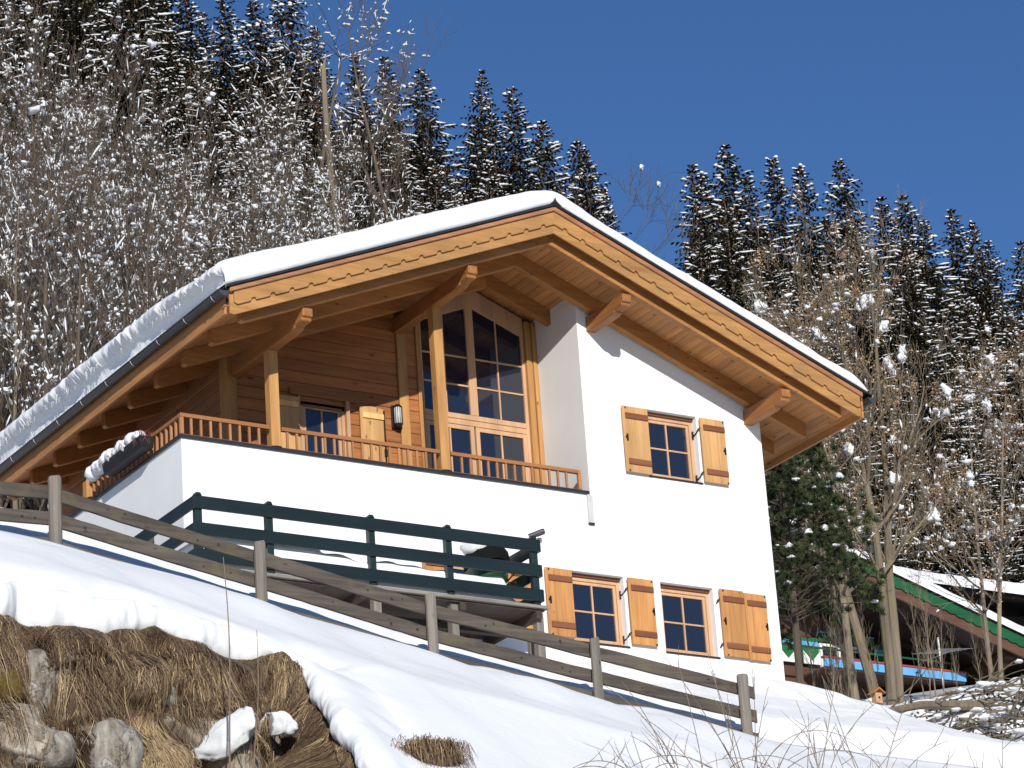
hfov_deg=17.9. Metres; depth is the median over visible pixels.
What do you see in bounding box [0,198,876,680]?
alpine chalet
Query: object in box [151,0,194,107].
spruce tree
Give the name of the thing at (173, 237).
bare tree
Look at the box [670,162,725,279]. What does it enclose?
spruce tree
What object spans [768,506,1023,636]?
neighbour roof snow
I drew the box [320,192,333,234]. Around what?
spruce tree
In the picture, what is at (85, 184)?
bare tree
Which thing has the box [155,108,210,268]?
spruce tree
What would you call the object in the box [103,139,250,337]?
bare tree
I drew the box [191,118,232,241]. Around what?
spruce tree
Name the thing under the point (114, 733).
boulder
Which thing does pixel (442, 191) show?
spruce tree
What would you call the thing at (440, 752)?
grass tuft
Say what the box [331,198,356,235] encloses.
spruce tree
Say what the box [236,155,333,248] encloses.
bare tree
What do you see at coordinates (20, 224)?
bare tree
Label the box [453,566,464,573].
window
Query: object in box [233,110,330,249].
bare tree
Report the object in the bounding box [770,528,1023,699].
brown chalet
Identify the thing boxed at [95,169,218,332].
bare tree
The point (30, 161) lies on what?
bare tree
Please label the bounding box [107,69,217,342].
spruce tree
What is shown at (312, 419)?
window
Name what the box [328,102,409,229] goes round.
spruce tree
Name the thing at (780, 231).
spruce tree
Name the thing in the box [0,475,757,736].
wooden fence
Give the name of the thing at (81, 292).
bare tree
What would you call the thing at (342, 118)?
spruce tree
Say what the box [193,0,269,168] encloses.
spruce tree
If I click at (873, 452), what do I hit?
spruce tree
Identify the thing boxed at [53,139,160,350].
bare tree
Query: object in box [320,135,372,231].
spruce tree
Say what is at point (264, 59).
spruce tree
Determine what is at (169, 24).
spruce tree
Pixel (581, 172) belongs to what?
spruce tree
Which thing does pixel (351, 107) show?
spruce tree
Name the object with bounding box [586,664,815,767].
bare shrub
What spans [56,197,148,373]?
bare tree
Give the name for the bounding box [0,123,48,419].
bare tree
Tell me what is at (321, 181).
bare tree
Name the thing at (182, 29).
spruce tree
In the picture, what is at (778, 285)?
spruce tree
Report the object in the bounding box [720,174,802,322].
spruce tree
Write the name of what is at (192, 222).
bare tree
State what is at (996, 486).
spruce tree
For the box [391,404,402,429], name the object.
wall lamp
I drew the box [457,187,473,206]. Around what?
spruce tree
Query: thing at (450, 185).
spruce tree
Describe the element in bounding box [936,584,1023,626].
timber house
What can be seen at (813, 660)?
sapling
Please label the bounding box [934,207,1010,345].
spruce tree
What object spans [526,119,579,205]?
spruce tree
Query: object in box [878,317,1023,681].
maple tree
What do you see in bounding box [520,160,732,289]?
bare tree
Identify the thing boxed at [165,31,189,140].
spruce tree
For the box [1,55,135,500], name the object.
bare tree
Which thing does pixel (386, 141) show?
spruce tree
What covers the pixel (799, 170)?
spruce tree
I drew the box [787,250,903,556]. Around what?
spruce tree
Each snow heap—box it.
[190,706,255,761]
[258,711,297,738]
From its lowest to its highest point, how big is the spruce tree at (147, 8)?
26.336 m
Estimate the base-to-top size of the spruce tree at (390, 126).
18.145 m
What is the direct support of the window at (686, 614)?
in the alpine chalet at (622, 424)
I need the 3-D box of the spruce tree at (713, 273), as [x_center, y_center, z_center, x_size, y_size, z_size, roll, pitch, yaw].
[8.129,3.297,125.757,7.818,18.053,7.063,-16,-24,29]
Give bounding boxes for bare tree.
[0,0,91,507]
[0,0,104,508]
[0,0,118,510]
[0,1,163,417]
[0,28,188,409]
[0,46,142,505]
[0,72,59,502]
[0,79,84,502]
[0,81,57,374]
[0,114,68,509]
[0,115,161,396]
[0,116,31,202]
[0,117,98,510]
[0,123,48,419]
[0,150,95,509]
[0,153,50,422]
[1,42,176,370]
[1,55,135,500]
[1,130,151,419]
[2,106,104,396]
[2,240,49,508]
[4,116,145,382]
[11,92,129,403]
[18,0,180,390]
[22,68,116,278]
[29,116,170,306]
[50,159,179,384]
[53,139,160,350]
[53,226,122,352]
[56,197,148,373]
[60,93,137,356]
[62,74,207,355]
[93,196,153,339]
[94,19,246,326]
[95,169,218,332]
[95,174,220,350]
[100,127,250,332]
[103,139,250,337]
[104,152,142,338]
[108,192,168,327]
[112,104,236,292]
[113,135,210,302]
[117,195,168,322]
[126,144,235,269]
[131,171,203,323]
[173,126,299,272]
[175,65,294,283]
[194,0,417,222]
[197,179,235,237]
[205,195,234,253]
[207,176,285,263]
[213,89,329,250]
[221,129,274,184]
[221,137,324,254]
[227,0,450,223]
[232,126,348,256]
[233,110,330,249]
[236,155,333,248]
[259,176,313,247]
[259,208,298,249]
[271,218,305,246]
[277,149,401,242]
[277,197,303,235]
[284,0,497,228]
[284,92,420,235]
[302,203,345,240]
[308,83,412,236]
[308,192,367,239]
[399,180,472,215]
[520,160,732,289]
[559,172,746,297]
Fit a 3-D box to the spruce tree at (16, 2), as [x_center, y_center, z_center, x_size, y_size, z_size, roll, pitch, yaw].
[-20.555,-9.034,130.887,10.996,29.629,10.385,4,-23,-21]
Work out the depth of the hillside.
60.07 m
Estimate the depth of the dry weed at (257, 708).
30.49 m
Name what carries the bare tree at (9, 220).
on the hillside
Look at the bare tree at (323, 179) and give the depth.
87.21 m
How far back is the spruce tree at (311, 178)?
110.27 m
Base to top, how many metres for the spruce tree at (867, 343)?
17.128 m
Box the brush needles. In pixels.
[897,667,1023,739]
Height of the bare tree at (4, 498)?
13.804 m
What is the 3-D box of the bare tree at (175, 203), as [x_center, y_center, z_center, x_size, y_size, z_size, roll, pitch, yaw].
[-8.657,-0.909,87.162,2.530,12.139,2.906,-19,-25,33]
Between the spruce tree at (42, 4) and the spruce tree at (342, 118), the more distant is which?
the spruce tree at (342, 118)
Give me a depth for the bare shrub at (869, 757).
34.40 m
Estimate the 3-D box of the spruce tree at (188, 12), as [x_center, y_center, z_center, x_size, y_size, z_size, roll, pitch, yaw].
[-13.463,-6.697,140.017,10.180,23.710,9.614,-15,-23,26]
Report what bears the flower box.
attached to the alpine chalet at (622, 424)
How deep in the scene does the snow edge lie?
31.49 m
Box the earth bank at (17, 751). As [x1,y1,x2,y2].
[0,615,355,767]
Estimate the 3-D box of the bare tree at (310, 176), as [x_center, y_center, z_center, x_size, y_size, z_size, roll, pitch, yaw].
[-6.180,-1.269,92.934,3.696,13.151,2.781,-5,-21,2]
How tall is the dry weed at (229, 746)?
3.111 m
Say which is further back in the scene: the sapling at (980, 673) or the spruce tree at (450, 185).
the spruce tree at (450, 185)
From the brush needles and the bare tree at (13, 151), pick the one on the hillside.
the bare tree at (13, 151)
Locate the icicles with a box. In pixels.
[0,285,202,449]
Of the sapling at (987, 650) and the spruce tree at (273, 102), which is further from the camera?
the spruce tree at (273, 102)
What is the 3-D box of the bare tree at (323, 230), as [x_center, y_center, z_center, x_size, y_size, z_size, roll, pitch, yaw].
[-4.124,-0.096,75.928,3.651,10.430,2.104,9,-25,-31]
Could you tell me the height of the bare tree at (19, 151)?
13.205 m
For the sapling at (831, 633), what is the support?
on the hillside
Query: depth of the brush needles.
59.22 m
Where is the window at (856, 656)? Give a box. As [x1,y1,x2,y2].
[853,647,859,658]
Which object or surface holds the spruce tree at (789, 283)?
on the hillside
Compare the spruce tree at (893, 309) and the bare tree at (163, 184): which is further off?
the spruce tree at (893, 309)
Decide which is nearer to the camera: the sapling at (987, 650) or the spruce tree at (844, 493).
the sapling at (987, 650)
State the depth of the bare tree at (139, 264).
82.11 m
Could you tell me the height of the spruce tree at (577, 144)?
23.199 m
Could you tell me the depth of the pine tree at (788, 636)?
66.28 m
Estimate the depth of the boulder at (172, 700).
31.28 m
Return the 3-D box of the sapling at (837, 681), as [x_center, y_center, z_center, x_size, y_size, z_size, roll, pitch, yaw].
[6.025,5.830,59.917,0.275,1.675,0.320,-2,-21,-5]
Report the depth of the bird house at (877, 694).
57.71 m
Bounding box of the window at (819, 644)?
[818,643,840,666]
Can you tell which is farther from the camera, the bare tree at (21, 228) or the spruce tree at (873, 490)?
the spruce tree at (873, 490)
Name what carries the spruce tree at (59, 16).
on the hillside
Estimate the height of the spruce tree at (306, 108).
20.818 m
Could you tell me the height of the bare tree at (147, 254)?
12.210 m
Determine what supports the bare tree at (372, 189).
on the hillside
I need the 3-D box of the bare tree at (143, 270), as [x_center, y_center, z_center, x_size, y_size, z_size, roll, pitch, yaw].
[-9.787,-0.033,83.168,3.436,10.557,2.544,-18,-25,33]
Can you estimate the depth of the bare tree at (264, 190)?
72.92 m
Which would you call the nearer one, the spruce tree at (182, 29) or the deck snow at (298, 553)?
the deck snow at (298, 553)
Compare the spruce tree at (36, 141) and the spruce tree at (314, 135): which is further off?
the spruce tree at (314, 135)
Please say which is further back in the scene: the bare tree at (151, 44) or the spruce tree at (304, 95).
the spruce tree at (304, 95)
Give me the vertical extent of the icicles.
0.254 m
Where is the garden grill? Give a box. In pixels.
[460,543,513,582]
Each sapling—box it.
[794,528,823,686]
[807,569,840,690]
[815,569,845,693]
[818,615,839,691]
[830,597,856,697]
[831,664,844,694]
[840,648,851,696]
[857,601,882,688]
[899,577,924,697]
[911,584,933,698]
[913,557,941,695]
[931,610,945,692]
[940,615,958,687]
[968,611,986,680]
[977,591,998,677]
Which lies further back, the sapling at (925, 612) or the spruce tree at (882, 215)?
the spruce tree at (882, 215)
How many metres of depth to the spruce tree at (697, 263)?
120.94 m
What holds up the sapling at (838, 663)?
on the hillside
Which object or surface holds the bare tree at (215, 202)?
on the hillside
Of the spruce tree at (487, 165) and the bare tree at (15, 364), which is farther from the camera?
the spruce tree at (487, 165)
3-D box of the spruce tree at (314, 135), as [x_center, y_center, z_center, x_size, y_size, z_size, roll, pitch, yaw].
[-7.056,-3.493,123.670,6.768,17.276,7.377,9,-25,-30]
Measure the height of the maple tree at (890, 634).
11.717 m
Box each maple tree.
[736,184,971,704]
[738,263,922,699]
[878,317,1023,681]
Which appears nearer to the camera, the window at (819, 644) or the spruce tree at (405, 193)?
the window at (819, 644)
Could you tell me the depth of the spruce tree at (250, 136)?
108.58 m
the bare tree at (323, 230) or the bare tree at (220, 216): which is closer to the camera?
the bare tree at (323, 230)
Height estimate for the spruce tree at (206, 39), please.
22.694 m
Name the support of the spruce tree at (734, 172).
on the hillside
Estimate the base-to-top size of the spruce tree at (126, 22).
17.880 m
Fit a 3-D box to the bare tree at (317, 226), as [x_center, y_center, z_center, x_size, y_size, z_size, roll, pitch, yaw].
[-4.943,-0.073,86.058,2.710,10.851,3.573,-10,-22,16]
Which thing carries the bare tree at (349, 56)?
on the hillside
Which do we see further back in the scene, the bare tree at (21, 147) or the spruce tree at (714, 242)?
the spruce tree at (714, 242)
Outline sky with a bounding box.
[161,0,1023,322]
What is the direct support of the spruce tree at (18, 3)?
on the hillside
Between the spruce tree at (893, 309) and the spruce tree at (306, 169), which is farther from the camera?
the spruce tree at (893, 309)
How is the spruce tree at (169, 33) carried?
on the hillside
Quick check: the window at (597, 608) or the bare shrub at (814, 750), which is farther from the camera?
the window at (597, 608)
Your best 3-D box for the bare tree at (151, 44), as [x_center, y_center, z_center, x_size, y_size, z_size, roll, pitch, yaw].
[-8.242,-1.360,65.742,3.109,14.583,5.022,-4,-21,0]
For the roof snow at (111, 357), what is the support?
on the alpine chalet at (622, 424)
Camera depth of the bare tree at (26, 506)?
80.10 m
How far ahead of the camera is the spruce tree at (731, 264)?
118.82 m
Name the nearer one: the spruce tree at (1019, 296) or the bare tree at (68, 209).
the bare tree at (68, 209)
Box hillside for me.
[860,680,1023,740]
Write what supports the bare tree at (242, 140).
on the hillside
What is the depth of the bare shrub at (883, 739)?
34.32 m
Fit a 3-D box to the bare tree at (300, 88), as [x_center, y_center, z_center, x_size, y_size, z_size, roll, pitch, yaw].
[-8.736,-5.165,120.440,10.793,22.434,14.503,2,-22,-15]
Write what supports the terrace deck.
on the snow slope
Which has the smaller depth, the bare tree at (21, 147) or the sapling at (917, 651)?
the sapling at (917, 651)
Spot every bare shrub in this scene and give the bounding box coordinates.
[573,732,687,767]
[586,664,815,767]
[608,645,879,767]
[701,675,892,767]
[822,677,955,767]
[848,739,894,767]
[967,718,1021,767]
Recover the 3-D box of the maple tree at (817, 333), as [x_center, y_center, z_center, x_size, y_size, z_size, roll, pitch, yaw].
[5.920,2.232,65.316,3.264,9.118,4.501,2,-22,-14]
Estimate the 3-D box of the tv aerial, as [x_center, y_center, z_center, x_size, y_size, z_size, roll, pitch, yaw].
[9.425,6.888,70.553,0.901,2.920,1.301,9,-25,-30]
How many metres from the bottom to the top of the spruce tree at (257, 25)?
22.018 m
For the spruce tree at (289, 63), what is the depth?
143.71 m
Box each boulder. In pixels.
[0,669,25,702]
[13,725,76,767]
[20,648,69,714]
[86,717,144,767]
[162,685,178,708]
[255,756,261,767]
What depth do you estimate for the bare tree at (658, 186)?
102.95 m
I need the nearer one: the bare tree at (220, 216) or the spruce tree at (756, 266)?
the bare tree at (220, 216)
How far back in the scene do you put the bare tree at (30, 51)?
68.77 m
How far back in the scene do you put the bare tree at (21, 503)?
69.26 m
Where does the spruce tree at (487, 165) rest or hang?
on the hillside
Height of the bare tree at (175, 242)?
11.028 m
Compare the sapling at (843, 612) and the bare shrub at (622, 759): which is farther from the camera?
the sapling at (843, 612)
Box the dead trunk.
[309,56,344,233]
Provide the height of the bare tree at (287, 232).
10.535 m
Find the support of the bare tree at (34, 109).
on the hillside
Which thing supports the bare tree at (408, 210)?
on the hillside
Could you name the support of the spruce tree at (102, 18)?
on the hillside
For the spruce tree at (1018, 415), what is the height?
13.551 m
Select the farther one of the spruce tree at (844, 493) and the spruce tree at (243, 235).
the spruce tree at (844, 493)
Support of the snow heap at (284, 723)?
on the earth bank at (17, 751)
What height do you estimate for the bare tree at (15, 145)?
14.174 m
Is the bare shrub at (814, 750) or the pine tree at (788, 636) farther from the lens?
the pine tree at (788, 636)
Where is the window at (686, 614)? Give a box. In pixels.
[660,588,713,655]
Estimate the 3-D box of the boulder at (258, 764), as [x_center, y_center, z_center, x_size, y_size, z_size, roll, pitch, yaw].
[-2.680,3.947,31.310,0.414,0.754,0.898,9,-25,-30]
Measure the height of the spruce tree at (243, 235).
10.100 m
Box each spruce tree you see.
[0,0,21,128]
[0,0,25,78]
[0,0,39,79]
[0,0,57,509]
[2,0,80,160]
[3,83,67,510]
[12,0,98,104]
[28,0,207,505]
[40,0,117,131]
[48,0,103,71]
[58,0,188,174]
[77,0,185,133]
[102,0,216,148]
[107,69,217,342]
[113,86,227,309]
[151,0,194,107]
[152,9,192,67]
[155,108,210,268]
[157,16,189,140]
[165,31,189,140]
[167,0,220,104]
[170,52,219,157]
[178,66,236,206]
[188,85,236,193]
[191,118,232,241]
[192,11,225,94]
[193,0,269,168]
[194,224,227,274]
[203,167,255,255]
[215,0,315,168]
[215,143,238,211]
[216,131,286,237]
[217,95,249,167]
[219,202,240,258]
[220,125,257,238]
[230,183,251,253]
[232,217,257,255]
[239,172,295,249]
[257,43,285,108]
[259,0,344,144]
[259,42,310,197]
[260,96,299,219]
[288,168,333,238]
[290,26,348,196]
[290,148,332,242]
[293,87,317,148]
[296,90,351,214]
[296,155,328,223]
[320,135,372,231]
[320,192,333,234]
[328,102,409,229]
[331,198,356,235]
[335,53,393,189]
[335,108,349,180]
[341,116,384,226]
[350,144,394,228]
[370,55,417,172]
[376,209,386,223]
[377,124,416,212]
[378,132,427,212]
[379,115,411,179]
[382,144,423,222]
[384,69,474,211]
[409,138,443,211]
[413,159,457,215]
[434,166,461,207]
[446,69,504,206]
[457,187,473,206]
[466,101,517,201]
[473,159,510,199]
[482,86,560,196]
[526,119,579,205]
[557,137,626,235]
[567,148,631,235]
[597,187,620,230]
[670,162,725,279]
[680,171,729,276]
[683,228,722,290]
[695,140,768,270]
[701,197,753,296]
[701,253,726,292]
[708,197,854,537]
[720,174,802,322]
[741,254,869,540]
[750,227,863,505]
[751,155,813,300]
[777,279,874,538]
[779,163,885,420]
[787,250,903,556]
[796,436,868,551]
[799,287,924,568]
[801,215,913,538]
[806,159,900,344]
[806,264,922,542]
[829,246,956,568]
[830,215,902,522]
[851,420,910,567]
[861,232,1023,580]
[869,192,952,345]
[877,191,1001,515]
[877,272,1016,579]
[879,279,907,448]
[888,216,1023,581]
[889,265,986,523]
[915,353,1023,583]
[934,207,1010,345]
[947,281,1002,444]
[956,220,1006,407]
[965,304,1021,581]
[976,240,1021,343]
[980,296,1023,582]
[984,315,1023,582]
[998,237,1023,483]
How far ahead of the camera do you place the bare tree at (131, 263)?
83.35 m
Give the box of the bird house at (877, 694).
[867,687,885,704]
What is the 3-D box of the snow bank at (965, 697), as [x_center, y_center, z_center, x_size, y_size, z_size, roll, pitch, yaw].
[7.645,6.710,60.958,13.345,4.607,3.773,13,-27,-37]
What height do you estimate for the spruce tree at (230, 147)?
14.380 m
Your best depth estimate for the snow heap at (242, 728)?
30.76 m
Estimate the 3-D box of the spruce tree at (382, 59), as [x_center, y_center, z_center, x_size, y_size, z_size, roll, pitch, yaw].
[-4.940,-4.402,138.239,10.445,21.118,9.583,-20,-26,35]
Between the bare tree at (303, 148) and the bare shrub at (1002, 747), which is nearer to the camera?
the bare shrub at (1002, 747)
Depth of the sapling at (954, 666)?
65.82 m
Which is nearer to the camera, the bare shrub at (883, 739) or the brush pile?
the bare shrub at (883, 739)
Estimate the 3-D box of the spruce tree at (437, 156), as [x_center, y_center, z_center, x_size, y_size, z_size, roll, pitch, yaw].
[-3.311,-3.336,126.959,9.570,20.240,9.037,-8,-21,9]
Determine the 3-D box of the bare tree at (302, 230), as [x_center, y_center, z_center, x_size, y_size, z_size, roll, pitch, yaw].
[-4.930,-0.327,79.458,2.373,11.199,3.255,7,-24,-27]
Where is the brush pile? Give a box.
[883,656,1023,741]
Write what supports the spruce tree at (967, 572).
on the hillside
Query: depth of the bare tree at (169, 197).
84.64 m
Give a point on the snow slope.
(498, 719)
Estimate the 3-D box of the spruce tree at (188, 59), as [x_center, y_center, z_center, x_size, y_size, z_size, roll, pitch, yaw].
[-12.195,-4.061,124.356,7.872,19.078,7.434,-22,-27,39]
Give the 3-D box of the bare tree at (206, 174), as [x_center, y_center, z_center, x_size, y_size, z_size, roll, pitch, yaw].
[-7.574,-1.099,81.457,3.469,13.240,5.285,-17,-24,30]
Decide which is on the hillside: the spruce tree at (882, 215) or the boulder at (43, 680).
the spruce tree at (882, 215)
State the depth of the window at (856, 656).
82.86 m
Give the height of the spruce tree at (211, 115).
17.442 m
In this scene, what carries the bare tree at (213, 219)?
on the hillside
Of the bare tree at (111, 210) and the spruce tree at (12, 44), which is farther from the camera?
the spruce tree at (12, 44)
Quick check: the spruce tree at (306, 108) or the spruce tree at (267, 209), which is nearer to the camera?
the spruce tree at (267, 209)
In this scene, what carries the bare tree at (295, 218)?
on the hillside
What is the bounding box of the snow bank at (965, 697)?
[885,677,1023,719]
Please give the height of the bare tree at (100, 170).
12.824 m
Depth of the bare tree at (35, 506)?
73.99 m
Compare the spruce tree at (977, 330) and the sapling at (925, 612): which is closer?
the sapling at (925, 612)
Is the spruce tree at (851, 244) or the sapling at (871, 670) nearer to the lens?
the sapling at (871, 670)
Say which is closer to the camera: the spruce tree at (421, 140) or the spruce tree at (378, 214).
the spruce tree at (378, 214)
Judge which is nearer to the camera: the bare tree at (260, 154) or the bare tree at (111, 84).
the bare tree at (111, 84)
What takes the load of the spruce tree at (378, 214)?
on the hillside
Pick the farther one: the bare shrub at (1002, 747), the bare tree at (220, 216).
the bare tree at (220, 216)
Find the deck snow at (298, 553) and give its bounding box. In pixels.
[174,536,514,601]
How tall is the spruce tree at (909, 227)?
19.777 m
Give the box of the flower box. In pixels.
[84,429,153,481]
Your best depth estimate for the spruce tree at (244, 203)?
102.38 m
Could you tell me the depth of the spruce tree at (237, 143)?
112.62 m
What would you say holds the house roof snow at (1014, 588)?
on the timber house at (1012, 609)
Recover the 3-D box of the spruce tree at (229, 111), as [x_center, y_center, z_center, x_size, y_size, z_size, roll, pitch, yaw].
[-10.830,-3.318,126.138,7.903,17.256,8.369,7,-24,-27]
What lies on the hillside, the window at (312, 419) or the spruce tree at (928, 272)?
the spruce tree at (928, 272)
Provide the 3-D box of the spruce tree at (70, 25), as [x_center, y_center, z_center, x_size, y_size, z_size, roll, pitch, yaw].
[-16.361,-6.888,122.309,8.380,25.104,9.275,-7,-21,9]
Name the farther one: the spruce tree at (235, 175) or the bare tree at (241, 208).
the spruce tree at (235, 175)
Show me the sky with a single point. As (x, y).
(921, 97)
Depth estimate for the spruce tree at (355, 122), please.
125.14 m
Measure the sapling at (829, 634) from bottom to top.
3.828 m
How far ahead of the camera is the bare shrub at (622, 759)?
32.36 m
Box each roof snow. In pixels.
[0,190,867,463]
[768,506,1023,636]
[897,566,1023,595]
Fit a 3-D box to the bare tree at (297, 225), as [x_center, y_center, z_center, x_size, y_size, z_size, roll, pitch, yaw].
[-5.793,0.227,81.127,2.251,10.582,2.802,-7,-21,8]
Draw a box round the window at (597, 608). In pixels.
[572,577,623,645]
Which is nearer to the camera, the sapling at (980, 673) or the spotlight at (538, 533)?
the spotlight at (538, 533)
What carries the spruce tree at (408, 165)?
on the hillside
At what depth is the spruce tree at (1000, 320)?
122.70 m
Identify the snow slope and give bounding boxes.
[0,507,1023,767]
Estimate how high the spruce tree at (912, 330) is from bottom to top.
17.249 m
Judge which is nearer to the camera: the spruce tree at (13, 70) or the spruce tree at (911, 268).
the spruce tree at (13, 70)
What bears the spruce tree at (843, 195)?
on the hillside
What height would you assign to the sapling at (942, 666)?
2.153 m
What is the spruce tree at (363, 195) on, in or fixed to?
on the hillside
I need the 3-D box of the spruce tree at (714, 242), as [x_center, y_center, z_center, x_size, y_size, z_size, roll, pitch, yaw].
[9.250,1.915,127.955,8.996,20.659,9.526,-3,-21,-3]
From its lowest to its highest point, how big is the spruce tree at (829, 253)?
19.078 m
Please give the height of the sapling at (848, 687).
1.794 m
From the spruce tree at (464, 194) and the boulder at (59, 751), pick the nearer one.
the boulder at (59, 751)
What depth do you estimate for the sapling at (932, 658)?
65.46 m
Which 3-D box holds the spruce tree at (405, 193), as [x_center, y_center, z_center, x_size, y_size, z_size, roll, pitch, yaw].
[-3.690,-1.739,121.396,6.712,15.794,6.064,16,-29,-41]
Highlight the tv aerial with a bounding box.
[918,637,972,692]
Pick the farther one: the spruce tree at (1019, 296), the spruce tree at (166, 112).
the spruce tree at (1019, 296)
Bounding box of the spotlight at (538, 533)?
[528,528,544,542]
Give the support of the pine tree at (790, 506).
on the hillside
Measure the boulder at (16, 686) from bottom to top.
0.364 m
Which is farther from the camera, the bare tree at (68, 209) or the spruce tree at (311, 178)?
the spruce tree at (311, 178)
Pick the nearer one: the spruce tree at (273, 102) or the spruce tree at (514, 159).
the spruce tree at (273, 102)
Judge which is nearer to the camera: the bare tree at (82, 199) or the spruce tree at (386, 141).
the bare tree at (82, 199)
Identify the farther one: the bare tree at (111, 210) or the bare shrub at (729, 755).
the bare tree at (111, 210)
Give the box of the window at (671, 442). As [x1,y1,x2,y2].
[648,416,695,481]
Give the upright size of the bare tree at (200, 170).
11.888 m
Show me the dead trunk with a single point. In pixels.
(325, 113)
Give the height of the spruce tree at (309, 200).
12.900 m
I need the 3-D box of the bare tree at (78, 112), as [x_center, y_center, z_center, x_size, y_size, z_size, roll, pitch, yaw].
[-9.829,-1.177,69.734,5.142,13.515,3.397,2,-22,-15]
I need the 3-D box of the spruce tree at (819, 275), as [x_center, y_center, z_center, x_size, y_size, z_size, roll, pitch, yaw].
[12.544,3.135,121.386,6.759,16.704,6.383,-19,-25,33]
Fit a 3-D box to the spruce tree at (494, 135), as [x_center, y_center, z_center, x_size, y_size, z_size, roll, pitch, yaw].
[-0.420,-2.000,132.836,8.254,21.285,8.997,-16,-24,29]
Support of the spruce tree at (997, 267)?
on the hillside
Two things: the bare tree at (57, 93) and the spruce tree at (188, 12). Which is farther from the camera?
the spruce tree at (188, 12)
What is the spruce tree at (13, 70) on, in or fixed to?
on the hillside
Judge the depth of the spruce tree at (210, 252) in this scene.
87.36 m
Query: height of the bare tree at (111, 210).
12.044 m
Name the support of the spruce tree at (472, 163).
on the hillside
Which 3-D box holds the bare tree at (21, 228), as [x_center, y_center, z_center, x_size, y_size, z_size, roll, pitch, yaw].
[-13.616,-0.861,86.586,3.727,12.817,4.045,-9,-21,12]
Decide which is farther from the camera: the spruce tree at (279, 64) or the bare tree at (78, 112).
the spruce tree at (279, 64)
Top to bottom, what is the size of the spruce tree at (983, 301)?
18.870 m
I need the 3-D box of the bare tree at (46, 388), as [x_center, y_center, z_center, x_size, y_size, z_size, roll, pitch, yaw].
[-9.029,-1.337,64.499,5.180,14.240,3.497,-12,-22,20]
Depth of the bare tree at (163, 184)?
79.29 m
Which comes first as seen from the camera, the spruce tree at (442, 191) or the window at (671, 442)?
the window at (671, 442)
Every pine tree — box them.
[764,441,887,683]
[768,490,798,652]
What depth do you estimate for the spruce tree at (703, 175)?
142.25 m
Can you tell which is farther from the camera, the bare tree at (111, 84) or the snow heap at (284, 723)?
the bare tree at (111, 84)
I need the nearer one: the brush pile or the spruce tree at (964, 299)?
the brush pile
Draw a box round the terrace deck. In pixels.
[134,492,548,657]
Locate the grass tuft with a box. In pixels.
[390,732,478,767]
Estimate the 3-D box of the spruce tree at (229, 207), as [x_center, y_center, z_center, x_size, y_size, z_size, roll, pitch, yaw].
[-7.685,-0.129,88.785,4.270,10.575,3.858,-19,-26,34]
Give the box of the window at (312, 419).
[300,401,346,455]
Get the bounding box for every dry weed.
[223,557,230,767]
[252,630,258,767]
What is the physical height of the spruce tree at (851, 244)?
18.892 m
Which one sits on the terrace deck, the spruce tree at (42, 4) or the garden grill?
the garden grill
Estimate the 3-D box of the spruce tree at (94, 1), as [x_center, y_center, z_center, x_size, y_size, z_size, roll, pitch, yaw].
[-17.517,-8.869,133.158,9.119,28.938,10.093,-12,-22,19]
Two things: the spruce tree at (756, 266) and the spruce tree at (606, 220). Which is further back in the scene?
the spruce tree at (606, 220)
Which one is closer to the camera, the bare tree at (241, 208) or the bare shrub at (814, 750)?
the bare shrub at (814, 750)
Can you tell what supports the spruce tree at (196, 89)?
on the hillside
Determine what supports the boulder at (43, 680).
on the earth bank at (17, 751)
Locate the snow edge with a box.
[0,580,426,767]
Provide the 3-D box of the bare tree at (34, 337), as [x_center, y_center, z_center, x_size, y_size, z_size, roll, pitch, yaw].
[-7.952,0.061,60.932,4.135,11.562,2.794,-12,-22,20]

